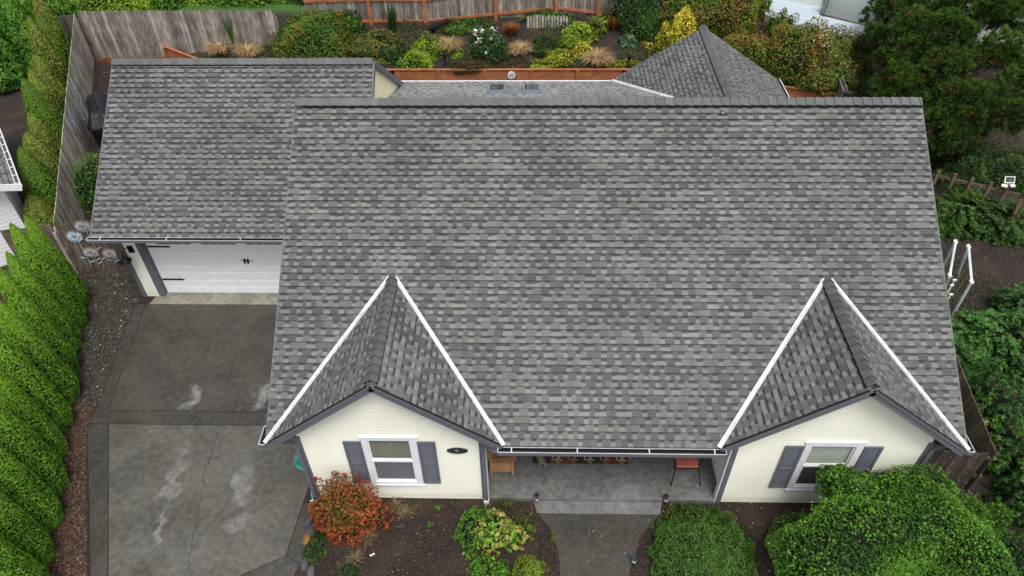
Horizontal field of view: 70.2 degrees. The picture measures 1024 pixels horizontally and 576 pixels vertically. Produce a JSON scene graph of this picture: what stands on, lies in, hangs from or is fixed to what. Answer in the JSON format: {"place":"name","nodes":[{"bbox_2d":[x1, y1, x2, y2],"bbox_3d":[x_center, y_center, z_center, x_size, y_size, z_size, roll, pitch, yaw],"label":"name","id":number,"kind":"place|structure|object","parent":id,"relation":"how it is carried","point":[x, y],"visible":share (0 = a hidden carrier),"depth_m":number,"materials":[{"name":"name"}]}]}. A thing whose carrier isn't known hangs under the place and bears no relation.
{"place":"outdoors","nodes":[
{"label":"outdoors","id":0,"kind":"place"},
{"bbox_2d":[80,267,142,408],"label":"gravel","id":1,"kind":"structure","parent":0,"point":[105,276],"depth_m":20.06,"materials":[{"name":"grey gravel"}]},
{"bbox_2d":[109,304,276,555],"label":"driveway","id":2,"kind":"structure","parent":0,"point":[219,371],"depth_m":18.98,"materials":[{"name":"grey concrete"}]},
{"bbox_2d":[109,424,308,575],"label":"driveway","id":3,"kind":"structure","parent":0,"point":[155,496],"depth_m":16.03,"materials":[{"name":"concrete"}]},
{"bbox_2d":[0,0,1023,575],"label":"ground","id":4,"kind":"structure","parent":0,"point":[1008,270],"depth_m":17.10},
{"bbox_2d":[0,128,24,266],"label":"neighbour house","id":5,"kind":"structure","parent":4,"relation":"on","point":[10,185],"depth_m":21.21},
{"bbox_2d":[0,30,31,92],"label":"conifer","id":6,"kind":"object","parent":4,"relation":"on","point":[13,72],"visible":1,"depth_m":27.49,"materials":[{"name":"green plant"}]},
{"bbox_2d":[0,0,34,67],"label":"conifer","id":7,"kind":"object","parent":4,"relation":"on","point":[13,17],"visible":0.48,"depth_m":27.69,"materials":[{"name":"green plant"}]},
{"bbox_2d":[0,535,50,575],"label":"arborvitae","id":8,"kind":"object","parent":4,"relation":"on","point":[12,563],"visible":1,"depth_m":13.50,"materials":[{"name":"green plant"}]},
{"bbox_2d":[0,491,55,567],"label":"arborvitae","id":9,"kind":"object","parent":4,"relation":"on","point":[22,533],"visible":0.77,"depth_m":14.24,"materials":[{"name":"green plant"}]},
{"bbox_2d":[0,446,63,531],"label":"arborvitae","id":10,"kind":"object","parent":4,"relation":"on","point":[23,488],"visible":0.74,"depth_m":14.73,"materials":[{"name":"green plant"}]},
{"bbox_2d":[0,224,64,258],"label":"board fence","id":11,"kind":"object","parent":4,"relation":"on","point":[48,230],"visible":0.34,"depth_m":20.48,"materials":[{"name":"wood"}]},
{"bbox_2d":[0,371,68,459],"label":"arborvitae","id":12,"kind":"object","parent":4,"relation":"on","point":[16,401],"visible":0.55,"depth_m":15.80,"materials":[{"name":"green plant"}]},
{"bbox_2d":[0,403,70,495],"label":"arborvitae","id":13,"kind":"object","parent":4,"relation":"on","point":[20,442],"visible":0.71,"depth_m":15.21,"materials":[{"name":"green plant"}]},
{"bbox_2d":[16,146,56,206],"bbox_3d":[-14.486,-3.113,22.458,1.301,2.943,1.256,32,52,30],"label":"arborvitae","id":14,"kind":"object","parent":4,"relation":"on","point":[38,179],"visible":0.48,"depth_m":21.95,"materials":[{"name":"green plant"}]},
{"bbox_2d":[0,331,73,432],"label":"arborvitae","id":15,"kind":"object","parent":4,"relation":"on","point":[19,370],"visible":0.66,"depth_m":16.28,"materials":[{"name":"green plant"}]},
{"bbox_2d":[23,194,54,227],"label":"arborvitae","id":16,"kind":"object","parent":4,"relation":"on","point":[38,211],"visible":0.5,"depth_m":21.45,"materials":[{"name":"green plant"}]},
{"bbox_2d":[0,300,79,406],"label":"arborvitae","id":17,"kind":"object","parent":4,"relation":"on","point":[27,340],"visible":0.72,"depth_m":16.85,"materials":[{"name":"green plant"}]},
{"bbox_2d":[0,267,79,375],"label":"arborvitae","id":18,"kind":"object","parent":4,"relation":"on","point":[18,299],"visible":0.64,"depth_m":17.28,"materials":[{"name":"green plant"}]},
{"bbox_2d":[22,131,59,178],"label":"arborvitae","id":19,"kind":"object","parent":4,"relation":"on","point":[41,151],"visible":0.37,"depth_m":22.72,"materials":[{"name":"green plant"}]},
{"bbox_2d":[20,77,62,143],"bbox_3d":[-15.598,-5.504,24.342,1.384,3.320,1.313,0,43,1],"label":"arborvitae","id":20,"kind":"object","parent":4,"relation":"on","point":[36,103],"visible":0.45,"depth_m":23.76,"materials":[{"name":"green plant"}]},
{"bbox_2d":[26,111,60,162],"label":"arborvitae","id":21,"kind":"object","parent":4,"relation":"on","point":[36,126],"visible":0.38,"depth_m":23.29,"materials":[{"name":"green plant"}]},
{"bbox_2d":[5,252,82,352],"bbox_3d":[-11.819,0.411,18.247,0.912,3.480,0.927,0,43,1],"label":"arborvitae","id":22,"kind":"object","parent":4,"relation":"on","point":[36,291],"visible":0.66,"depth_m":18.08,"materials":[{"name":"green plant"}]},
{"bbox_2d":[27,68,64,120],"bbox_3d":[-16.012,-6.221,25.196,1.207,3.003,1.254,0,43,1],"label":"arborvitae","id":23,"kind":"object","parent":4,"relation":"on","point":[36,80],"visible":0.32,"depth_m":24.68,"materials":[{"name":"green plant"}]},
{"bbox_2d":[26,16,68,85],"bbox_3d":[-16.813,-8.161,26.552,1.347,3.569,1.293,0,43,1],"label":"arborvitae","id":24,"kind":"object","parent":4,"relation":"on","point":[43,46],"visible":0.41,"depth_m":25.95,"materials":[{"name":"green plant"}]},
{"bbox_2d":[9,223,87,329],"bbox_3d":[-12.060,-0.233,18.785,0.992,3.681,0.956,0,43,1],"label":"arborvitae","id":25,"kind":"object","parent":4,"relation":"on","point":[33,259],"visible":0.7,"depth_m":18.55,"materials":[{"name":"green plant"}]},
{"bbox_2d":[31,53,66,107],"bbox_3d":[-16.393,-7.013,25.978,1.352,2.892,1.298,33,53,31],"label":"arborvitae","id":26,"kind":"object","parent":4,"relation":"on","point":[44,71],"visible":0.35,"depth_m":25.42,"materials":[{"name":"green plant"}]},
{"bbox_2d":[32,0,71,49],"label":"arborvitae","id":27,"kind":"object","parent":4,"relation":"on","point":[41,8],"visible":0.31,"depth_m":27.61,"materials":[{"name":"green plant"}]},
{"bbox_2d":[35,15,69,66],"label":"arborvitae","id":28,"kind":"object","parent":4,"relation":"on","point":[57,41],"visible":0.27,"depth_m":27.07,"materials":[{"name":"green plant"}]},
{"bbox_2d":[23,215,89,306],"bbox_3d":[-12.318,-0.661,19.535,0.888,3.280,0.870,0,43,1],"label":"arborvitae","id":29,"kind":"object","parent":4,"relation":"on","point":[45,245],"visible":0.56,"depth_m":19.33,"materials":[{"name":"green plant"}]},
{"bbox_2d":[31,0,86,39],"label":"conifer","id":30,"kind":"object","parent":4,"relation":"on","point":[59,8],"visible":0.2,"depth_m":28.86,"materials":[{"name":"green plant"}]},
{"bbox_2d":[44,397,93,575],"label":"dry needles","id":31,"kind":"object","parent":4,"relation":"on","point":[74,497],"visible":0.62,"depth_m":15.94,"materials":[{"name":"plant"}]},
{"bbox_2d":[52,12,93,273],"bbox_3d":[-14.942,-5.478,25.036,0.161,3.188,12.803,-14,45,-13],"label":"board fence","id":32,"kind":"object","parent":4,"relation":"on","point":[74,147],"visible":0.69,"depth_m":24.37,"materials":[{"name":"brown wood"}]},
{"bbox_2d":[69,152,99,213],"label":"fir shrub","id":33,"kind":"object","parent":4,"relation":"on","point":[85,178],"visible":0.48,"depth_m":23.26,"materials":[{"name":"green plant"}]},
{"bbox_2d":[54,220,127,272],"bbox_3d":[-11.676,-1.236,21.275,2.359,2.107,0.158,-10,44,-10],"label":"gate fence","id":34,"kind":"object","parent":4,"relation":"on","point":[75,249],"visible":0.39,"depth_m":21.15,"materials":[{"name":"brown wood"}]},
{"bbox_2d":[86,91,107,148],"bbox_3d":[-14.245,-5.894,25.400,0.957,1.650,1.786,-14,45,-13],"label":"covered barbecue","id":35,"kind":"object","parent":4,"relation":"on","point":[96,102],"visible":0.52,"depth_m":24.94,"materials":[{"name":"fabric"}]},
{"bbox_2d":[74,0,125,11],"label":"hedge shrub","id":36,"kind":"object","parent":4,"relation":"on","point":[98,5],"visible":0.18,"depth_m":30.60,"materials":[{"name":"green plant"}]},
{"bbox_2d":[111,0,155,10],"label":"hedge shrub","id":37,"kind":"object","parent":4,"relation":"on","point":[136,5],"visible":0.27,"depth_m":30.66,"materials":[{"name":"green plant"}]},
{"bbox_2d":[149,0,188,10],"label":"hedge shrub","id":38,"kind":"object","parent":4,"relation":"on","point":[169,5],"visible":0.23,"depth_m":30.60,"materials":[{"name":"green plant"}]},
{"bbox_2d":[76,10,280,57],"bbox_3d":[-13.058,-9.945,28.999,7.847,2.282,0.148,1,43,2],"label":"board fence","id":39,"kind":"object","parent":4,"relation":"on","point":[116,34],"visible":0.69,"depth_m":28.71,"materials":[{"name":"brown wood"}]},
{"bbox_2d":[149,292,277,304],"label":"threshold slab","id":40,"kind":"structure","parent":4,"relation":"on","point":[193,298],"depth_m":20.65,"materials":[{"name":"concrete"}]},
{"bbox_2d":[265,8,351,57],"bbox_3d":[-7.954,-9.895,28.784,3.471,2.350,2.634,0,43,1],"label":"autumn tinted shrub","id":41,"kind":"object","parent":4,"relation":"on","point":[314,34],"visible":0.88,"depth_m":28.11,"materials":[{"name":"green plant"}]},
{"bbox_2d":[332,9,367,36],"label":"shrub","id":42,"kind":"object","parent":4,"relation":"on","point":[356,24],"visible":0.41,"depth_m":28.89,"materials":[{"name":"green plant"}]},
{"bbox_2d":[307,470,394,547],"bbox_3d":[-3.397,4.522,15.114,1.578,1.508,1.245,-22,47,-21],"label":"autumn shrub","id":43,"kind":"object","parent":4,"relation":"on","point":[350,507],"visible":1,"depth_m":14.97,"materials":[{"name":"red plant"}]},
{"bbox_2d":[344,28,397,57],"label":"ferny shrub","id":44,"kind":"object","parent":4,"relation":"on","point":[368,43],"visible":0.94,"depth_m":28.50,"materials":[{"name":"green plant"}]},
{"bbox_2d":[371,40,410,63],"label":"ferny shrub","id":45,"kind":"object","parent":4,"relation":"on","point":[395,51],"visible":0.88,"depth_m":28.41,"materials":[{"name":"green plant"}]},
{"bbox_2d":[401,30,450,69],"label":"shrub","id":46,"kind":"object","parent":4,"relation":"on","point":[423,53],"visible":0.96,"depth_m":28.31,"materials":[{"name":"green plant"}]},
{"bbox_2d":[303,0,615,24],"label":"post and board fence","id":47,"kind":"object","parent":4,"relation":"on","point":[522,8],"visible":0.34,"depth_m":29.09,"materials":[{"name":"brown wood"}]},
{"bbox_2d":[434,17,494,34],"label":"shrub","id":48,"kind":"object","parent":4,"relation":"on","point":[454,26],"visible":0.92,"depth_m":29.05,"materials":[{"name":"green plant"}]},
{"bbox_2d":[453,505,486,558],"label":"green perennial","id":49,"kind":"object","parent":4,"relation":"on","point":[470,526],"visible":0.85,"depth_m":15.09,"materials":[{"name":"green plant"}]},
{"bbox_2d":[446,57,497,74],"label":"heather","id":50,"kind":"object","parent":4,"relation":"on","point":[468,64],"visible":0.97,"depth_m":28.17,"materials":[{"name":"green plant"}]},
{"bbox_2d":[191,8,766,68],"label":"back mulch","id":51,"kind":"object","parent":4,"relation":"on","point":[471,34],"visible":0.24,"depth_m":29.00,"materials":[{"name":"soil"}]},
{"bbox_2d":[466,555,494,575],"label":"green perennial","id":52,"kind":"object","parent":4,"relation":"on","point":[481,568],"visible":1,"depth_m":14.64,"materials":[{"name":"green plant"}]},
{"bbox_2d":[202,11,769,68],"bbox_3d":[-0.401,-9.709,28.716,24.203,1.280,3.339,2,44,4],"label":"ground cover","id":53,"kind":"object","parent":4,"relation":"on","point":[557,30],"visible":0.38,"depth_m":28.76,"materials":[{"name":"green plant"}]},
{"bbox_2d":[468,26,511,63],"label":"rhododendron","id":54,"kind":"object","parent":4,"relation":"on","point":[488,46],"visible":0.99,"depth_m":28.18,"materials":[{"name":"green plant"}]},
{"bbox_2d":[461,504,534,563],"bbox_3d":[-0.299,4.935,15.066,1.585,0.879,1.285,0,43,1],"label":"hydrangea","id":55,"kind":"object","parent":4,"relation":"on","point":[501,532],"visible":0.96,"depth_m":14.96,"materials":[{"name":"green plant"}]},
{"bbox_2d":[162,45,836,96],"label":"retaining wall","id":56,"kind":"structure","parent":4,"relation":"on","point":[520,74],"depth_m":28.25,"materials":[{"name":"brown wood"}]},
{"bbox_2d":[85,24,974,503],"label":"house","id":57,"kind":"structure","parent":4,"relation":"on","point":[705,242],"depth_m":15.01,"materials":[{"name":"grey"}]},
{"bbox_2d":[145,243,282,292],"bbox_3d":[-7.417,-0.615,20.072,4.895,2.108,0.121,0,43,1],"label":"garage door","id":58,"kind":"structure","parent":57,"relation":"in","point":[182,267],"depth_m":20.14,"materials":[{"name":"paint"}]},
{"bbox_2d":[358,436,426,486],"bbox_3d":[-2.432,3.538,15.043,1.190,1.775,0.180,0,43,1],"label":"window","id":59,"kind":"structure","parent":57,"relation":"in","point":[395,460],"depth_m":14.99,"materials":[{"name":"white"}]},
{"bbox_2d":[784,441,868,490],"bbox_3d":[6.350,3.610,14.816,1.220,1.755,0.125,0,43,1],"label":"window","id":60,"kind":"structure","parent":57,"relation":"in","point":[815,453],"depth_m":14.65,"materials":[{"name":"white"}]},
{"bbox_2d":[512,555,547,575],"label":"heather","id":61,"kind":"object","parent":4,"relation":"on","point":[529,567],"visible":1,"depth_m":14.61,"materials":[{"name":"green plant"}]},
{"bbox_2d":[527,31,561,57],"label":"shrub","id":62,"kind":"object","parent":4,"relation":"on","point":[543,44],"visible":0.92,"depth_m":28.35,"materials":[{"name":"green plant"}]},
{"bbox_2d":[520,7,580,26],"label":"shrub","id":63,"kind":"object","parent":4,"relation":"on","point":[546,13],"visible":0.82,"depth_m":29.09,"materials":[{"name":"green plant"}]},
{"bbox_2d":[542,48,577,65],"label":"shrub","id":64,"kind":"object","parent":4,"relation":"on","point":[562,57],"visible":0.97,"depth_m":28.18,"materials":[{"name":"green plant"}]},
{"bbox_2d":[557,21,598,48],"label":"shrub","id":65,"kind":"object","parent":4,"relation":"on","point":[575,35],"visible":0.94,"depth_m":28.41,"materials":[{"name":"green plant"}]},
{"bbox_2d":[533,501,661,514],"bbox_3d":[1.855,4.775,15.775,2.780,0.080,0.285,0,43,1],"label":"porch step","id":66,"kind":"object","parent":4,"relation":"on","point":[580,507],"visible":0.93,"depth_m":15.75,"materials":[{"name":"concrete"}]},
{"bbox_2d":[578,46,616,67],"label":"grass tuft","id":67,"kind":"object","parent":4,"relation":"on","point":[596,57],"visible":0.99,"depth_m":28.15,"materials":[{"name":"beige plant"}]},
{"bbox_2d":[585,13,609,36],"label":"shrub","id":68,"kind":"object","parent":4,"relation":"on","point":[599,25],"visible":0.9,"depth_m":28.66,"materials":[{"name":"green plant"}]},
{"bbox_2d":[487,456,716,503],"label":"porch slab","id":69,"kind":"structure","parent":4,"relation":"on","point":[642,479],"depth_m":16.10,"materials":[{"name":"concrete"}]},
{"bbox_2d":[487,450,515,474],"bbox_3d":[-0.220,3.582,16.142,0.640,1.023,0.710,0,43,1],"label":"wooden armchair","id":70,"kind":"object","parent":69,"relation":"on","point":[500,463],"visible":0.41,"depth_m":16.06,"materials":[{"name":"brown wood"}]},
{"bbox_2d":[533,456,628,463],"bbox_3d":[1.556,3.640,16.779,2.160,0.011,0.930,0,43,1],"label":"porch rug","id":71,"kind":"object","parent":69,"relation":"on","point":[585,460],"visible":0.25,"depth_m":16.50,"materials":[{"name":"fabric"}]},
{"bbox_2d":[602,0,670,30],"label":"shrub","id":72,"kind":"object","parent":4,"relation":"on","point":[618,4],"visible":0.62,"depth_m":28.35,"materials":[{"name":"green plant"}]},
{"bbox_2d":[618,2,670,39],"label":"shrub","id":73,"kind":"object","parent":4,"relation":"on","point":[642,24],"visible":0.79,"depth_m":28.33,"materials":[{"name":"green plant"}]},
{"bbox_2d":[295,473,1023,575],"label":"bark mulch","id":74,"kind":"object","parent":4,"relation":"on","point":[449,574],"visible":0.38,"depth_m":15.24,"materials":[{"name":"wood"}]},
{"bbox_2d":[655,5,696,50],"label":"shrub","id":75,"kind":"object","parent":4,"relation":"on","point":[679,27],"visible":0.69,"depth_m":27.50,"materials":[{"name":"yellow plant"}]},
{"bbox_2d":[646,501,760,575],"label":"shrub","id":76,"kind":"object","parent":4,"relation":"on","point":[699,544],"visible":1,"depth_m":14.65,"materials":[{"name":"green plant"}]},
{"bbox_2d":[660,0,757,37],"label":"shrub","id":77,"kind":"object","parent":4,"relation":"on","point":[712,15],"visible":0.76,"depth_m":27.76,"materials":[{"name":"green plant"}]},
{"bbox_2d":[723,0,772,33],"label":"shrub","id":78,"kind":"object","parent":4,"relation":"on","point":[757,9],"visible":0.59,"depth_m":27.92,"materials":[{"name":"green plant"}]},
{"bbox_2d":[722,21,778,67],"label":"shrub","id":79,"kind":"object","parent":4,"relation":"on","point":[746,42],"visible":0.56,"depth_m":26.63,"materials":[{"name":"green plant"}]},
{"bbox_2d":[762,7,799,38],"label":"shrub","id":80,"kind":"object","parent":4,"relation":"on","point":[772,24],"visible":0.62,"depth_m":27.72,"materials":[{"name":"green plant"}]},
{"bbox_2d":[760,16,828,84],"bbox_3d":[10.126,-8.896,26.917,2.745,2.446,2.619,0,43,1],"label":"shrub","id":81,"kind":"object","parent":4,"relation":"on","point":[790,54],"visible":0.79,"depth_m":26.40,"materials":[{"name":"green plant"}]},
{"bbox_2d":[762,0,872,46],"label":"deck","id":82,"kind":"structure","parent":4,"relation":"on","point":[806,12],"depth_m":28.29,"materials":[{"name":"white"}]},
{"bbox_2d":[793,58,860,95],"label":"ferny shrub","id":83,"kind":"object","parent":4,"relation":"on","point":[823,81],"visible":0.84,"depth_m":26.27,"materials":[{"name":"green plant"}]},
{"bbox_2d":[784,0,878,25],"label":"neighbour house","id":84,"kind":"structure","parent":4,"relation":"on","point":[849,10],"depth_m":28.42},
{"bbox_2d":[796,23,875,76],"bbox_3d":[11.641,-8.716,26.759,4.479,2.074,2.138,0,43,1],"label":"shrub","id":85,"kind":"object","parent":4,"relation":"on","point":[837,47],"visible":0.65,"depth_m":26.36,"materials":[{"name":"green plant"}]},
{"bbox_2d":[848,68,901,96],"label":"ferny shrub","id":86,"kind":"object","parent":4,"relation":"on","point":[862,89],"visible":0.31,"depth_m":26.21,"materials":[{"name":"green plant"}]},
{"bbox_2d":[764,462,1023,575],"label":"shrub","id":87,"kind":"object","parent":4,"relation":"on","point":[902,524],"visible":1,"depth_m":13.55,"materials":[{"name":"green plant"}]},
{"bbox_2d":[849,0,1023,156],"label":"pine tree","id":88,"kind":"object","parent":4,"relation":"on","point":[959,99],"visible":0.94,"depth_m":23.19,"materials":[{"name":"green plant"}]},
{"bbox_2d":[919,450,990,492],"bbox_3d":[8.978,3.913,15.401,1.510,1.862,0.077,7,44,8],"label":"side fence","id":89,"kind":"object","parent":4,"relation":"on","point":[955,466],"visible":0.33,"depth_m":15.06,"materials":[{"name":"brown wood"}]},
{"bbox_2d":[948,244,973,317],"bbox_3d":[12.129,-0.315,19.763,0.389,1.661,2.419,20,47,21],"label":"pipe frame","id":90,"kind":"object","parent":4,"relation":"on","point":[967,250],"visible":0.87,"depth_m":19.22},
{"bbox_2d":[928,121,997,165],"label":"thicket shrub","id":91,"kind":"object","parent":4,"relation":"on","point":[937,158],"visible":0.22,"depth_m":24.22,"materials":[{"name":"green plant"}]},
{"bbox_2d":[929,136,1006,197],"bbox_3d":[14.989,-4.120,23.791,3.308,1.750,2.172,0,43,1],"label":"thicket shrub","id":92,"kind":"object","parent":4,"relation":"on","point":[963,168],"visible":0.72,"depth_m":23.45,"materials":[{"name":"green plant"}]},
{"bbox_2d":[935,187,1002,243],"bbox_3d":[14.075,-2.416,22.532,2.940,1.525,2.371,0,43,1],"label":"feathery shrub","id":93,"kind":"object","parent":4,"relation":"on","point":[957,214],"visible":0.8,"depth_m":22.17,"materials":[{"name":"green plant"}]},
{"bbox_2d":[944,355,996,497],"bbox_3d":[10.010,2.816,16.518,0.077,1.894,3.505,5,44,7],"label":"side fence","id":94,"kind":"object","parent":4,"relation":"on","point":[977,433],"visible":0.28,"depth_m":15.51,"materials":[{"name":"brown wood"}]},
{"bbox_2d":[953,332,988,379],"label":"fir shrub","id":95,"kind":"object","parent":4,"relation":"on","point":[962,348],"visible":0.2,"depth_m":18.16,"materials":[{"name":"green plant"}]},
{"bbox_2d":[932,170,1022,241],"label":"picket rail fence","id":96,"kind":"object","parent":4,"relation":"on","point":[970,183],"visible":0.97,"depth_m":22.06,"materials":[{"name":"brown wood"}]},
{"bbox_2d":[936,203,1023,401],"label":"side mulch","id":97,"kind":"object","parent":4,"relation":"on","point":[976,275],"visible":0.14,"depth_m":21.06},
{"bbox_2d":[941,126,1023,381],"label":"side ground cover","id":98,"kind":"object","parent":4,"relation":"on","point":[972,273],"visible":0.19,"depth_m":20.52,"materials":[{"name":"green plant"}]},
{"bbox_2d":[946,135,1023,196],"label":"thicket shrub","id":99,"kind":"object","parent":4,"relation":"on","point":[1001,172],"visible":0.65,"depth_m":23.37,"materials":[{"name":"green plant"}]},
{"bbox_2d":[951,306,1023,386],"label":"fir shrub","id":100,"kind":"object","parent":4,"relation":"on","point":[1004,340],"visible":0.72,"depth_m":18.35,"materials":[{"name":"green plant"}]},
{"bbox_2d":[960,354,1023,483],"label":"rhododendron","id":101,"kind":"object","parent":4,"relation":"on","point":[1001,411],"visible":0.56,"depth_m":16.16,"materials":[{"name":"green plant"}]},
{"bbox_2d":[976,196,1023,248],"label":"feathery shrub","id":102,"kind":"object","parent":4,"relation":"on","point":[998,228],"visible":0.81,"depth_m":21.96,"materials":[{"name":"green plant"}]},
{"bbox_2d":[979,464,1023,532],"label":"rhododendron","id":103,"kind":"object","parent":4,"relation":"on","point":[1012,494],"visible":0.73,"depth_m":15.41,"materials":[{"name":"green plant"}]},
{"bbox_2d":[988,282,1023,312],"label":"fir shrub","id":104,"kind":"object","parent":4,"relation":"on","point":[1008,297],"visible":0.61,"depth_m":19.54,"materials":[{"name":"green plant"}]},
{"bbox_2d":[538,513,658,575],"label":"front path","id":105,"kind":"structure","parent":0,"point":[601,545],"depth_m":15.21,"materials":[{"name":"grey concrete"}]},
{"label":"driveway bed","id":106,"kind":"structure","parent":0,"visible":0},
{"bbox_2d":[88,304,312,575],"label":"driveway edging","id":107,"kind":"object","parent":106,"relation":"on","point":[98,464],"visible":0.83,"depth_m":17.20,"materials":[{"name":"grey concrete"}]},
{"bbox_2d":[300,530,326,561],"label":"groundcover plant","id":108,"kind":"object","parent":106,"relation":"on","point":[314,550],"visible":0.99,"depth_m":15.05,"materials":[{"name":"green plant"}]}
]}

